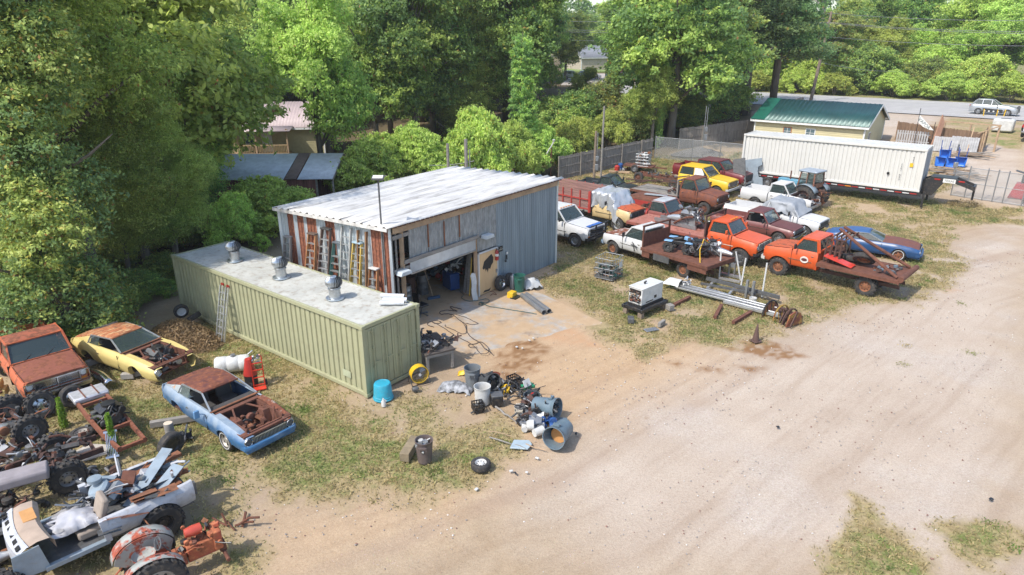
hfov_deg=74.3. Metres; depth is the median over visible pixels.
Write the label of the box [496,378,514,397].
chainsaw parts
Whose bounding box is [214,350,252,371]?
plastic tank
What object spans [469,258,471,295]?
leaning board
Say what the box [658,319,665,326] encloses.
timber block
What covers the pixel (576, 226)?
pickup truck
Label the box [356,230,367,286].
extension ladder
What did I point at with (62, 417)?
tall weed
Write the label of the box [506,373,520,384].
milk crate
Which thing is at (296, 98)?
tree
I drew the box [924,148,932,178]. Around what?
door
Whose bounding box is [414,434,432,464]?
trash can
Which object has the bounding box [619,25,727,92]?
tree
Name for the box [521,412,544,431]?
white bags
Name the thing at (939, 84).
bush
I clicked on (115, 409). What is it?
rusty chassis
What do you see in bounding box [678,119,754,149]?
wooden fence
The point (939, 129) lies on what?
leaning poles
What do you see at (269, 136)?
door
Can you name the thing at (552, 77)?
tree
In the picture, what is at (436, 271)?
shop clutter
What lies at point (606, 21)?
power line
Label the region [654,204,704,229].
engine
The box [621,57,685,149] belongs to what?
tree
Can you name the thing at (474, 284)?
hull board
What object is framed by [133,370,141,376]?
concrete block
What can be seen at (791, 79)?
vine mound
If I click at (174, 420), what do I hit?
support beam
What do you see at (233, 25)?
tree
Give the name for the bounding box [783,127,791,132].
window
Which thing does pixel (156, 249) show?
bush
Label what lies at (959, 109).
road
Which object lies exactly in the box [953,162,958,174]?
meter box
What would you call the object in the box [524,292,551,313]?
steel pipe
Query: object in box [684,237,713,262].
engine
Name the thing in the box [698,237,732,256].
engine
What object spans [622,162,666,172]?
trailer
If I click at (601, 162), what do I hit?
service post
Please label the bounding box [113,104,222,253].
tree
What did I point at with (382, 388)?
plastic tub
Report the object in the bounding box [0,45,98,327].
tree
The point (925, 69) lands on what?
bush
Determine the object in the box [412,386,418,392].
motor
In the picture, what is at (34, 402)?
loose wheel
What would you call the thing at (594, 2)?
sky
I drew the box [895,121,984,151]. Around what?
wooden fence
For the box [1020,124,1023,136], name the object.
pickup truck
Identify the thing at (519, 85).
tree
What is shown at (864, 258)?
spare wheel
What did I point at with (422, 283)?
drum
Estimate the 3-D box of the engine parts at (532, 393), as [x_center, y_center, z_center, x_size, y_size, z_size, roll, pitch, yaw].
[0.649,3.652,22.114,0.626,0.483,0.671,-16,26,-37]
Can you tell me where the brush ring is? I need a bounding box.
[944,198,982,207]
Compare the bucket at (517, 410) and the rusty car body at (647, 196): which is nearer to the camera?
the bucket at (517, 410)
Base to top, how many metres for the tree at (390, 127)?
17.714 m
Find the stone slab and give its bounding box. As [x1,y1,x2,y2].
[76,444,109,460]
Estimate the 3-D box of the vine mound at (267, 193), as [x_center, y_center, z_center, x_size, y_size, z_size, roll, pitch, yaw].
[-14.875,-4.867,40.481,5.762,4.010,7.072,7,22,17]
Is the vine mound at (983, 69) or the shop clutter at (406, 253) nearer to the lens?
the shop clutter at (406, 253)
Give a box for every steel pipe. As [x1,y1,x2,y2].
[520,293,545,314]
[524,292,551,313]
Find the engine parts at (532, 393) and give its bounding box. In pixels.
[523,390,540,398]
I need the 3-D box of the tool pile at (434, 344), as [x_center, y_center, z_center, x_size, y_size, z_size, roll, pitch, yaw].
[-3.003,2.112,24.225,0.780,0.411,0.753,0,21,0]
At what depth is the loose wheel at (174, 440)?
19.36 m
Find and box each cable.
[427,320,488,353]
[439,306,491,353]
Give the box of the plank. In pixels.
[92,321,117,329]
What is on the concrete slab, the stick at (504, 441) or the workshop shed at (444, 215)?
the workshop shed at (444, 215)
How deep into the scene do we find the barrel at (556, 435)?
19.94 m
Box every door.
[261,132,272,151]
[365,319,393,390]
[390,309,418,377]
[410,240,475,274]
[477,246,497,296]
[920,150,929,187]
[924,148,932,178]
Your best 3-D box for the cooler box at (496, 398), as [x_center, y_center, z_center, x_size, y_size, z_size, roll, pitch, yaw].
[-0.500,3.662,22.208,0.399,0.400,0.357,-4,21,-11]
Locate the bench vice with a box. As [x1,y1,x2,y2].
[452,333,461,340]
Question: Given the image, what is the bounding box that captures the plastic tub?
[373,379,393,402]
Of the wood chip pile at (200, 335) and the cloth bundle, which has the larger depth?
the wood chip pile at (200, 335)
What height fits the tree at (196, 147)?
7.305 m
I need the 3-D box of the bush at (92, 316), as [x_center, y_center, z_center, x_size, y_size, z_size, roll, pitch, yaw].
[-17.436,1.119,27.749,2.707,1.552,3.082,-4,21,-10]
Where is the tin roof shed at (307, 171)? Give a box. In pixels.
[215,153,343,197]
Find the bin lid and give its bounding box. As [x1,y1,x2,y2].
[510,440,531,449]
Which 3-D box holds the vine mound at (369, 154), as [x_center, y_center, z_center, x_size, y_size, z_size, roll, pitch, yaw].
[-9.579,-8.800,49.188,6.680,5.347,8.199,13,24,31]
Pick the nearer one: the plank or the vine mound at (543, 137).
the plank
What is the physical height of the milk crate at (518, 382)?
0.299 m
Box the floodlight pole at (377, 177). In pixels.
[371,175,386,284]
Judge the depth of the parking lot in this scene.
128.67 m
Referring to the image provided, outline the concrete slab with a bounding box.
[394,249,602,353]
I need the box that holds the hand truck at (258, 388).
[249,354,267,390]
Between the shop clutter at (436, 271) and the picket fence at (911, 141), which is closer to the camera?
the shop clutter at (436, 271)
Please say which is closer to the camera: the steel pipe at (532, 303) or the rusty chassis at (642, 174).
the steel pipe at (532, 303)
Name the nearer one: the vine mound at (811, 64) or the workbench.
the workbench
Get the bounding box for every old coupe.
[70,322,195,381]
[161,366,295,454]
[825,226,923,259]
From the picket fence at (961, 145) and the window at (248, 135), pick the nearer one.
the picket fence at (961, 145)
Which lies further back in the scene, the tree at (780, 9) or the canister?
the tree at (780, 9)
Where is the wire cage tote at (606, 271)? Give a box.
[593,252,623,280]
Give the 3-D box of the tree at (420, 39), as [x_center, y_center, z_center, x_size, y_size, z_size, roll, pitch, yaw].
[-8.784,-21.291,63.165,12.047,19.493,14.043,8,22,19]
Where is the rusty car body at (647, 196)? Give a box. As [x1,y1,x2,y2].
[631,191,673,201]
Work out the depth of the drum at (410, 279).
31.26 m
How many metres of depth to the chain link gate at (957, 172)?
47.85 m
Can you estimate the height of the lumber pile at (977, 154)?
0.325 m
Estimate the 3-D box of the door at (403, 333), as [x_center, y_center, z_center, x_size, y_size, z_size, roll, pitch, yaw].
[-3.702,1.958,23.625,0.125,2.250,1.215,15,26,35]
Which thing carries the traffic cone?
on the ground at (768, 516)
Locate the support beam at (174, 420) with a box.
[149,415,194,427]
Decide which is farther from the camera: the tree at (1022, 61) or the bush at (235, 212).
the tree at (1022, 61)
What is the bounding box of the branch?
[212,511,259,530]
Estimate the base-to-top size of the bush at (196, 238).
2.910 m
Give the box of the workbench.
[420,332,454,372]
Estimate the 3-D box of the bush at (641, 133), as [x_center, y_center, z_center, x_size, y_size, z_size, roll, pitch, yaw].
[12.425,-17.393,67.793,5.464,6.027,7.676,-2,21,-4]
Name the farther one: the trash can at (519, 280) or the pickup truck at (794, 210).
the pickup truck at (794, 210)
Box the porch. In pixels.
[228,126,292,153]
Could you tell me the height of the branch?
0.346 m
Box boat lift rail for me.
[663,276,780,317]
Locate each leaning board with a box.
[463,254,468,292]
[466,253,471,293]
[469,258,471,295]
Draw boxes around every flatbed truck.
[601,219,734,276]
[626,175,730,214]
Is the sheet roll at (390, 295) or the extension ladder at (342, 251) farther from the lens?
the extension ladder at (342, 251)
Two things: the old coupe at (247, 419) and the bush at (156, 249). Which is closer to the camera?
the old coupe at (247, 419)
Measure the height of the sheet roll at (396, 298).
0.169 m
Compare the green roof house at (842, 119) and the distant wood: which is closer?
the green roof house at (842, 119)
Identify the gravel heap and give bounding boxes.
[670,147,723,156]
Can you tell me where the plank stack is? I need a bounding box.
[609,170,629,173]
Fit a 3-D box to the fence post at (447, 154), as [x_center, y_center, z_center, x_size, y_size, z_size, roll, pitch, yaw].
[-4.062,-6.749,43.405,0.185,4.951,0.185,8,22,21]
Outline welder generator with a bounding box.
[622,277,667,313]
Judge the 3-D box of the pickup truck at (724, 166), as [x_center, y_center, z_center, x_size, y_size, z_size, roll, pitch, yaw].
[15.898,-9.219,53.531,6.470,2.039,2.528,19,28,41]
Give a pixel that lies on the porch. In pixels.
(285, 129)
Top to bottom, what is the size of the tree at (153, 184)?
10.904 m
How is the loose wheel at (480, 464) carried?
on the ground at (768, 516)
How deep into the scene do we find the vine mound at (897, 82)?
93.99 m
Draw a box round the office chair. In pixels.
[412,292,428,317]
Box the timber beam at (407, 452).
[399,435,416,461]
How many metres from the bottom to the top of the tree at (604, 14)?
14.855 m
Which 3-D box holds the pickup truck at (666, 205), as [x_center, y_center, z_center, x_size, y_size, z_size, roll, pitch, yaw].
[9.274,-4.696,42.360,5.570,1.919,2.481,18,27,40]
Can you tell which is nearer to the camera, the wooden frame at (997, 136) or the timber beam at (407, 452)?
the timber beam at (407, 452)
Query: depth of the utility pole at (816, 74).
87.40 m
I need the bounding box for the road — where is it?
[563,85,1023,120]
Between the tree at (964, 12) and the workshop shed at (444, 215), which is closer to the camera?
the workshop shed at (444, 215)
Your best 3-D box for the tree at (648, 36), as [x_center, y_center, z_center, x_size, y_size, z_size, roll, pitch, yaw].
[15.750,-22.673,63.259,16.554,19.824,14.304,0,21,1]
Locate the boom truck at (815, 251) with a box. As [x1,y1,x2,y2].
[761,226,919,296]
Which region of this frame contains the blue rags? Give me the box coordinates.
[540,412,566,428]
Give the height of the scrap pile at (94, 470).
0.557 m
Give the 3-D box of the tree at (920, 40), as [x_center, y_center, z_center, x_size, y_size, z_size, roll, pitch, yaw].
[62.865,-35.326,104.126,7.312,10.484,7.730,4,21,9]
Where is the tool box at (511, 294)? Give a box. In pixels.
[507,290,519,299]
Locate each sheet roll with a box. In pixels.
[379,300,404,304]
[381,293,404,297]
[383,297,406,301]
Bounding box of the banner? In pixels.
[914,109,935,144]
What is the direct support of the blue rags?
on the ground at (768, 516)
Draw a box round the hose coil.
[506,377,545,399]
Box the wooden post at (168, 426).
[163,421,174,433]
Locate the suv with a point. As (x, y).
(979, 106)
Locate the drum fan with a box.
[408,364,429,386]
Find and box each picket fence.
[895,130,930,143]
[933,136,959,152]
[950,136,979,151]
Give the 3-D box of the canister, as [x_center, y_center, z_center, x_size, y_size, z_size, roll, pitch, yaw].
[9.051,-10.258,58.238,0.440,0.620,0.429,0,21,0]
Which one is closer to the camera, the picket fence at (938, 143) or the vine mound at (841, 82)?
the picket fence at (938, 143)
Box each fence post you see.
[446,143,449,166]
[464,139,467,166]
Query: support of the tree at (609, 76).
on the ground at (768, 516)
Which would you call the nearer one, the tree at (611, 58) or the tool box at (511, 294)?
the tool box at (511, 294)
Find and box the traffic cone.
[749,324,761,342]
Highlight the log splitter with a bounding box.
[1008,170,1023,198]
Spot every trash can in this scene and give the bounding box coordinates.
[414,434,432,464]
[464,363,480,389]
[477,371,500,391]
[513,273,524,292]
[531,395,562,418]
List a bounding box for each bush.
[47,317,90,340]
[66,301,121,328]
[76,223,140,273]
[103,268,156,305]
[117,289,146,309]
[123,266,177,304]
[132,249,187,286]
[149,240,171,252]
[157,228,184,247]
[163,208,207,248]
[529,86,605,131]
[575,74,624,114]
[618,87,663,141]
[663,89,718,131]
[694,76,763,121]
[829,37,905,95]
[900,54,953,96]
[918,69,980,100]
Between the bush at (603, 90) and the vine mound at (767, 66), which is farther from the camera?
the vine mound at (767, 66)
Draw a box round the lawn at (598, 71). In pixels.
[561,63,606,72]
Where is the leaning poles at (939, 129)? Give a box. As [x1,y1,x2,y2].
[931,115,944,146]
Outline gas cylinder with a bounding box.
[510,274,514,289]
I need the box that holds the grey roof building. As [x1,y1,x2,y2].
[567,45,607,69]
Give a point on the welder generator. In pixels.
(645, 295)
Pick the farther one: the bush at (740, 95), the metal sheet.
the bush at (740, 95)
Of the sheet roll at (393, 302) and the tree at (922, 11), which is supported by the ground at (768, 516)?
the tree at (922, 11)
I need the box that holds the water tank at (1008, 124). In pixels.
[991,118,1015,131]
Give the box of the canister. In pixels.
[614,165,619,170]
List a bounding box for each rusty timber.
[673,295,690,306]
[713,304,722,318]
[731,310,752,323]
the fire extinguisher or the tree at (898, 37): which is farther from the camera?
the tree at (898, 37)
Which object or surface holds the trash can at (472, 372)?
on the ground at (768, 516)
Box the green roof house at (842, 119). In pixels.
[750,98,889,139]
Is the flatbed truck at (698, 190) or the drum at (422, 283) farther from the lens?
the flatbed truck at (698, 190)
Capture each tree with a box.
[0,0,152,371]
[0,0,202,275]
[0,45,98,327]
[57,58,213,261]
[58,57,99,133]
[64,0,303,178]
[66,0,156,123]
[76,121,169,269]
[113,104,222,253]
[150,4,234,248]
[168,121,221,203]
[199,7,275,90]
[200,17,242,135]
[207,0,302,94]
[239,0,300,100]
[239,0,381,152]
[284,5,298,101]
[328,0,439,135]
[348,0,490,123]
[377,17,401,134]
[392,23,435,121]
[397,2,488,135]
[425,101,457,129]
[430,0,510,141]
[468,0,581,118]
[490,2,554,123]
[506,31,543,172]
[512,0,570,119]
[528,30,563,94]
[552,0,578,48]
[552,9,591,80]
[557,4,580,67]
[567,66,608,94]
[577,13,598,44]
[587,0,729,131]
[590,0,617,46]
[591,0,766,145]
[593,13,603,44]
[603,43,624,98]
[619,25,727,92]
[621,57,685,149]
[653,42,671,147]
[680,0,783,124]
[738,0,844,114]
[751,0,841,97]
[782,0,879,91]
[822,8,862,53]
[833,0,882,36]
[833,0,911,85]
[856,14,917,91]
[883,0,940,25]
[903,0,941,89]
[904,23,942,52]
[926,0,1023,59]
[933,0,964,45]
[946,0,1023,70]
[1019,51,1023,63]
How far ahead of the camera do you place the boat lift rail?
30.68 m
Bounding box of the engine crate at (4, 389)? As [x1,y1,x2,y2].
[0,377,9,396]
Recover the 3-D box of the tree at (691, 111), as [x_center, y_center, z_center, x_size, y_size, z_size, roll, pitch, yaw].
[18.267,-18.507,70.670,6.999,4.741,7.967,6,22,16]
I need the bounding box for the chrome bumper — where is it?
[90,368,115,385]
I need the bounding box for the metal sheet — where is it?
[643,327,658,331]
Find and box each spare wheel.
[494,275,506,290]
[505,273,511,286]
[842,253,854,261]
[852,252,875,264]
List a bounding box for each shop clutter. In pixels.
[393,250,418,280]
[426,256,465,280]
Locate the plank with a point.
(106, 325)
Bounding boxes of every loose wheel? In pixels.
[21,390,55,417]
[58,385,82,407]
[69,426,94,441]
[157,431,184,452]
[173,304,188,317]
[186,311,200,320]
[471,456,490,472]
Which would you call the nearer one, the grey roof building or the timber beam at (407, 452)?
the timber beam at (407, 452)
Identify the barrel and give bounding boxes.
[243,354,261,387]
[542,419,572,449]
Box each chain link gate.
[950,169,970,196]
[964,166,1023,205]
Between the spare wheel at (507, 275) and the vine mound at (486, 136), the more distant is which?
the vine mound at (486, 136)
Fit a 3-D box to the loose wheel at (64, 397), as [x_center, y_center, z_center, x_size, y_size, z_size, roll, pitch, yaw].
[-14.357,3.548,22.047,0.438,0.746,0.740,15,25,35]
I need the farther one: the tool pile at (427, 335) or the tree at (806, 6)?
the tree at (806, 6)
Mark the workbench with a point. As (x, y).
(440, 350)
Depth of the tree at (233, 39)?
45.30 m
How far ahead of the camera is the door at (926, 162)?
45.76 m
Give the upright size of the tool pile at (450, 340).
0.339 m
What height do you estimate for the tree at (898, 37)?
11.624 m
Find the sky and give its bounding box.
[563,0,952,16]
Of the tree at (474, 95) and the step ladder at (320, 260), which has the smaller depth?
the step ladder at (320, 260)
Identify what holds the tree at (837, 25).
on the ground at (768, 516)
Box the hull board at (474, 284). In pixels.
[470,273,477,299]
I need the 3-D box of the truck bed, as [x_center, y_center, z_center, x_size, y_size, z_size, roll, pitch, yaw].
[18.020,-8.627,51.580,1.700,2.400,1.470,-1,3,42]
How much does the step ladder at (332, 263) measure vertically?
3.412 m
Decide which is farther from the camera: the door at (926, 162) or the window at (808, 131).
the window at (808, 131)
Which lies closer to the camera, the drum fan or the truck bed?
the drum fan
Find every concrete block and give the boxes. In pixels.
[85,359,98,366]
[120,372,134,379]
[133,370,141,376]
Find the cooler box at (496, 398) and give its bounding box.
[490,391,503,406]
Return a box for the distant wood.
[565,0,953,20]
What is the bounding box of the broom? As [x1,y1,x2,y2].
[424,270,439,299]
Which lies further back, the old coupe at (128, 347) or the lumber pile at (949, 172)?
the lumber pile at (949, 172)
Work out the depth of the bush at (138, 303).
29.13 m
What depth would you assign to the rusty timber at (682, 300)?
30.62 m
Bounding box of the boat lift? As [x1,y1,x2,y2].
[701,250,779,299]
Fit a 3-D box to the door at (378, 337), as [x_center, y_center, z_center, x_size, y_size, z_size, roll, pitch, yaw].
[-4.467,2.304,22.707,0.125,2.250,1.220,15,26,35]
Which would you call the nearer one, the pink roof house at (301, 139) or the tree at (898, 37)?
the pink roof house at (301, 139)
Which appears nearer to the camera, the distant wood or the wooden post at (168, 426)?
the wooden post at (168, 426)
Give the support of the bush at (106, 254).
on the ground at (768, 516)
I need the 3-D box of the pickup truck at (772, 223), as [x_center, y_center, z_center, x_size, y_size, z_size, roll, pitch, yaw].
[14.636,-3.904,40.456,5.470,1.779,2.407,18,27,40]
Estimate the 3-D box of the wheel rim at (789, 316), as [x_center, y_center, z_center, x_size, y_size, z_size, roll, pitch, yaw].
[11.535,1.075,28.664,1.034,0.716,1.483,-11,23,-26]
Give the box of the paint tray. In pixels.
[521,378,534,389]
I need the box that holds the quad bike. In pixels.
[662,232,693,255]
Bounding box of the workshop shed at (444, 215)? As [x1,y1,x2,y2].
[272,165,563,296]
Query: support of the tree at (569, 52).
on the ground at (768, 516)
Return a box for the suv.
[968,98,1019,115]
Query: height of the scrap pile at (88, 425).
0.493 m
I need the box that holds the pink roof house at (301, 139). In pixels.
[231,101,336,155]
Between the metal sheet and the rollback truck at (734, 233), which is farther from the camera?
the rollback truck at (734, 233)
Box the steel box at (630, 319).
[627,316,633,323]
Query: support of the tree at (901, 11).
on the ground at (768, 516)
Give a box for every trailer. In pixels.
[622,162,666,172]
[758,173,976,208]
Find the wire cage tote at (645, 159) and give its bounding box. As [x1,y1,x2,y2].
[635,151,653,166]
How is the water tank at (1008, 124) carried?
on the ground at (768, 516)
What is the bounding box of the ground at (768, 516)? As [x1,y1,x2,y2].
[0,54,1023,574]
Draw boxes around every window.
[245,132,254,144]
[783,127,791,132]
[805,128,815,134]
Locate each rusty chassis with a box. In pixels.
[68,383,147,451]
[634,169,677,181]
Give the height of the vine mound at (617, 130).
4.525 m
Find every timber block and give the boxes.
[637,312,643,318]
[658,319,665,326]
[665,303,674,310]
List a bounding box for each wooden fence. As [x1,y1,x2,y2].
[558,138,653,177]
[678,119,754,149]
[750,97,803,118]
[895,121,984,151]
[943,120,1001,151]
[980,126,989,151]
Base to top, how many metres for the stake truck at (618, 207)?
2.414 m
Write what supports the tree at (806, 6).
on the ground at (768, 516)
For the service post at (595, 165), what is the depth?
55.03 m
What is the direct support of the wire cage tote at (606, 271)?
on the ground at (768, 516)
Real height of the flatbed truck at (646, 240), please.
2.167 m
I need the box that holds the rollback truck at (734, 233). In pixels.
[626,208,771,265]
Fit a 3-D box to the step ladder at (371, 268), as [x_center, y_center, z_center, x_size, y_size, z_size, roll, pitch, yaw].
[-5.619,0.523,27.371,0.701,2.662,0.649,13,24,31]
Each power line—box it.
[570,13,829,21]
[831,22,1023,31]
[831,23,1023,33]
[832,13,1023,20]
[834,37,1004,45]
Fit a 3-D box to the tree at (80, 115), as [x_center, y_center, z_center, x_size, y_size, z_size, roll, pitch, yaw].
[-25.456,-9.829,34.271,9.309,18.414,9.566,4,21,12]
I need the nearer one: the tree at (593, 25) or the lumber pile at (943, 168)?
the lumber pile at (943, 168)
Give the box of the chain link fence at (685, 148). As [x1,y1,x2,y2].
[654,136,742,161]
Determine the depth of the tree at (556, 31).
92.87 m
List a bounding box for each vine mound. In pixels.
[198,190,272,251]
[226,174,317,242]
[319,130,417,192]
[386,120,459,178]
[443,103,518,171]
[503,119,544,173]
[514,122,574,174]
[553,115,601,165]
[590,107,636,146]
[742,55,795,89]
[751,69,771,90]
[778,68,812,93]
[787,52,858,94]
[819,72,858,95]
[869,69,921,96]
[896,42,968,70]
[941,51,1021,99]
[980,72,1023,102]
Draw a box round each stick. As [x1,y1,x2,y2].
[489,437,525,448]
[495,406,516,422]
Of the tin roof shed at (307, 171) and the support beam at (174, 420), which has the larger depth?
the tin roof shed at (307, 171)
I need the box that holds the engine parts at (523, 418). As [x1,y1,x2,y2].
[509,394,557,426]
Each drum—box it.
[401,283,411,300]
[406,275,415,295]
[416,272,428,294]
[474,382,490,405]
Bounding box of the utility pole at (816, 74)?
[809,11,832,99]
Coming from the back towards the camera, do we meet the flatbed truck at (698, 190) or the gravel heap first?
the gravel heap
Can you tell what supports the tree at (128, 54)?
on the ground at (768, 516)
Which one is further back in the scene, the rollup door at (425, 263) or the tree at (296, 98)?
the tree at (296, 98)
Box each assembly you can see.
[0,393,50,446]
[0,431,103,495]
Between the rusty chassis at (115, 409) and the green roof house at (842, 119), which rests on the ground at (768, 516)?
the green roof house at (842, 119)
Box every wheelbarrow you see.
[934,148,950,166]
[939,140,951,157]
[945,148,960,167]
[955,147,968,166]
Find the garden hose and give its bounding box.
[459,289,535,313]
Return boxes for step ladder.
[282,235,292,262]
[305,231,317,270]
[317,227,331,274]
[329,241,343,275]
[349,240,363,284]
[367,266,379,290]
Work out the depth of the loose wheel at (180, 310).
28.34 m
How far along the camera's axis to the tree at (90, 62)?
32.68 m
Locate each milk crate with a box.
[470,399,484,413]
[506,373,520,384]
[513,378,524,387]
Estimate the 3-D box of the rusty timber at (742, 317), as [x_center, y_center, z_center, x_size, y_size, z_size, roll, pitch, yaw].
[9.866,1.267,28.939,0.140,0.130,1.646,19,28,41]
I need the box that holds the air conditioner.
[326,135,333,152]
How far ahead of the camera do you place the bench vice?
25.07 m
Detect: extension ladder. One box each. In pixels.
[216,283,229,341]
[339,226,352,280]
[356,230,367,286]
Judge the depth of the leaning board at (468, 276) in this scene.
31.44 m
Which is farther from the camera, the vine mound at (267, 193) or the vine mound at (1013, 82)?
the vine mound at (1013, 82)
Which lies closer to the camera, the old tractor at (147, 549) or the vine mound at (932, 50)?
the old tractor at (147, 549)
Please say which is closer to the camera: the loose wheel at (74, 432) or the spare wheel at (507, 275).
the loose wheel at (74, 432)
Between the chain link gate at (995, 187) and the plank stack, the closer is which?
the chain link gate at (995, 187)
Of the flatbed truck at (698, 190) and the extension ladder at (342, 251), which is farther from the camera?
the flatbed truck at (698, 190)
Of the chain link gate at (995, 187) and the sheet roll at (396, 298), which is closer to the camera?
the sheet roll at (396, 298)
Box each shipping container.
[171,240,421,397]
[742,130,933,191]
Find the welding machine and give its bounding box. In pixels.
[442,256,462,289]
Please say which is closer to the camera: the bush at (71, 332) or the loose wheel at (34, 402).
the loose wheel at (34, 402)
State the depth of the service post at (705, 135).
60.34 m
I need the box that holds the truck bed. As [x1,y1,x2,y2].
[733,158,762,190]
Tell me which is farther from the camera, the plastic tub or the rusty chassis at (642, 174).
the rusty chassis at (642, 174)
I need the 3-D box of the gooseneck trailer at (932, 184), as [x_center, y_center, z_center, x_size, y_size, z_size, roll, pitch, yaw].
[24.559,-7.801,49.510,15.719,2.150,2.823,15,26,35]
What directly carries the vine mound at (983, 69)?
on the ground at (768, 516)
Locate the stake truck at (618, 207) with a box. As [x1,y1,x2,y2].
[558,178,645,229]
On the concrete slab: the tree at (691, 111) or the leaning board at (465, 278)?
the leaning board at (465, 278)
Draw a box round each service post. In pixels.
[593,131,598,177]
[600,106,604,176]
[701,106,708,157]
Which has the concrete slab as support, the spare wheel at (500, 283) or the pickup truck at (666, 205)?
the spare wheel at (500, 283)
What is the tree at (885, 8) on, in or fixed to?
on the ground at (768, 516)
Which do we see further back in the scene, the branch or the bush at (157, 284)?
the bush at (157, 284)
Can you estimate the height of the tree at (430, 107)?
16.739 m
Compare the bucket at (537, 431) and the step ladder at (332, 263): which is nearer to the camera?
the bucket at (537, 431)
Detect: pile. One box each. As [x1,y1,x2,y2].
[0,434,34,463]
[0,482,50,512]
[68,463,121,495]
[84,424,118,440]
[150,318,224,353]
[420,328,434,344]
[421,340,438,352]
[439,333,454,346]
[929,166,973,172]
[935,169,990,178]
[951,151,996,157]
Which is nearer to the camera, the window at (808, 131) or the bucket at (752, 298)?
the bucket at (752, 298)
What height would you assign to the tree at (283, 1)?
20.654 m
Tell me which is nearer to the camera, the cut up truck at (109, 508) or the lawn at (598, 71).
the cut up truck at (109, 508)
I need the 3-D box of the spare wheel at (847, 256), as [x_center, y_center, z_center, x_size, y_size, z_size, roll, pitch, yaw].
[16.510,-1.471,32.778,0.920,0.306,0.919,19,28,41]
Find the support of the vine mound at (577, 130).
on the ground at (768, 516)
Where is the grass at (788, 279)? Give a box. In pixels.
[0,151,1023,574]
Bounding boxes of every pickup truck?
[0,319,92,398]
[557,201,607,246]
[575,173,637,193]
[630,196,704,225]
[663,162,739,192]
[671,156,753,184]
[707,206,806,241]
[723,194,829,237]
[738,180,820,208]
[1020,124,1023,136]
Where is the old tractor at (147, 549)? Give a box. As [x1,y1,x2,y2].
[109,517,230,574]
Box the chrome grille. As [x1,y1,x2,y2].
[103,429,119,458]
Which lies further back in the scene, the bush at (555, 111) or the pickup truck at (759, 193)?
the bush at (555, 111)
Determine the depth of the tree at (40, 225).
23.84 m
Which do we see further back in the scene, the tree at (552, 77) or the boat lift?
the tree at (552, 77)
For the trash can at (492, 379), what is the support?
on the ground at (768, 516)
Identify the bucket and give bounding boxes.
[511,403,524,417]
[532,425,544,436]
[749,296,756,302]
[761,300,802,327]
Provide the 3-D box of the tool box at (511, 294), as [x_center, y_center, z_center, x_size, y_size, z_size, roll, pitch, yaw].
[0.084,0.330,31.259,0.500,0.260,0.500,13,24,30]
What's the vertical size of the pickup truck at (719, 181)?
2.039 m
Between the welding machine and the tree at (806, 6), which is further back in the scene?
the tree at (806, 6)
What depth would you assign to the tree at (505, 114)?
77.36 m
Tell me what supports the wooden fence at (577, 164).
on the ground at (768, 516)
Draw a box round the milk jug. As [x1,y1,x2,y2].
[381,398,386,406]
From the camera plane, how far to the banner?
59.69 m
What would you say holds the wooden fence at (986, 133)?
on the ground at (768, 516)
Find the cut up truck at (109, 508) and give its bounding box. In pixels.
[0,448,197,574]
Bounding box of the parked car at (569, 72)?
[562,70,574,78]
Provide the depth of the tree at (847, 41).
103.56 m
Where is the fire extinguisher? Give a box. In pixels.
[495,248,499,260]
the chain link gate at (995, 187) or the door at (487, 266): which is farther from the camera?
the chain link gate at (995, 187)
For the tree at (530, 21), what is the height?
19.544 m
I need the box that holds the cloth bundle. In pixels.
[436,380,472,395]
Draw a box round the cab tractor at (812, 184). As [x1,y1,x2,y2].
[778,167,829,204]
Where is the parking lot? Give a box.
[561,74,635,84]
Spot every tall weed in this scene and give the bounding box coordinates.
[55,397,70,428]
[104,412,119,453]
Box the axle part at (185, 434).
[179,424,193,442]
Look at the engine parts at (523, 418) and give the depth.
21.19 m
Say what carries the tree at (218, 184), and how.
on the ground at (768, 516)
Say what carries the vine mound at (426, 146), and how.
on the ground at (768, 516)

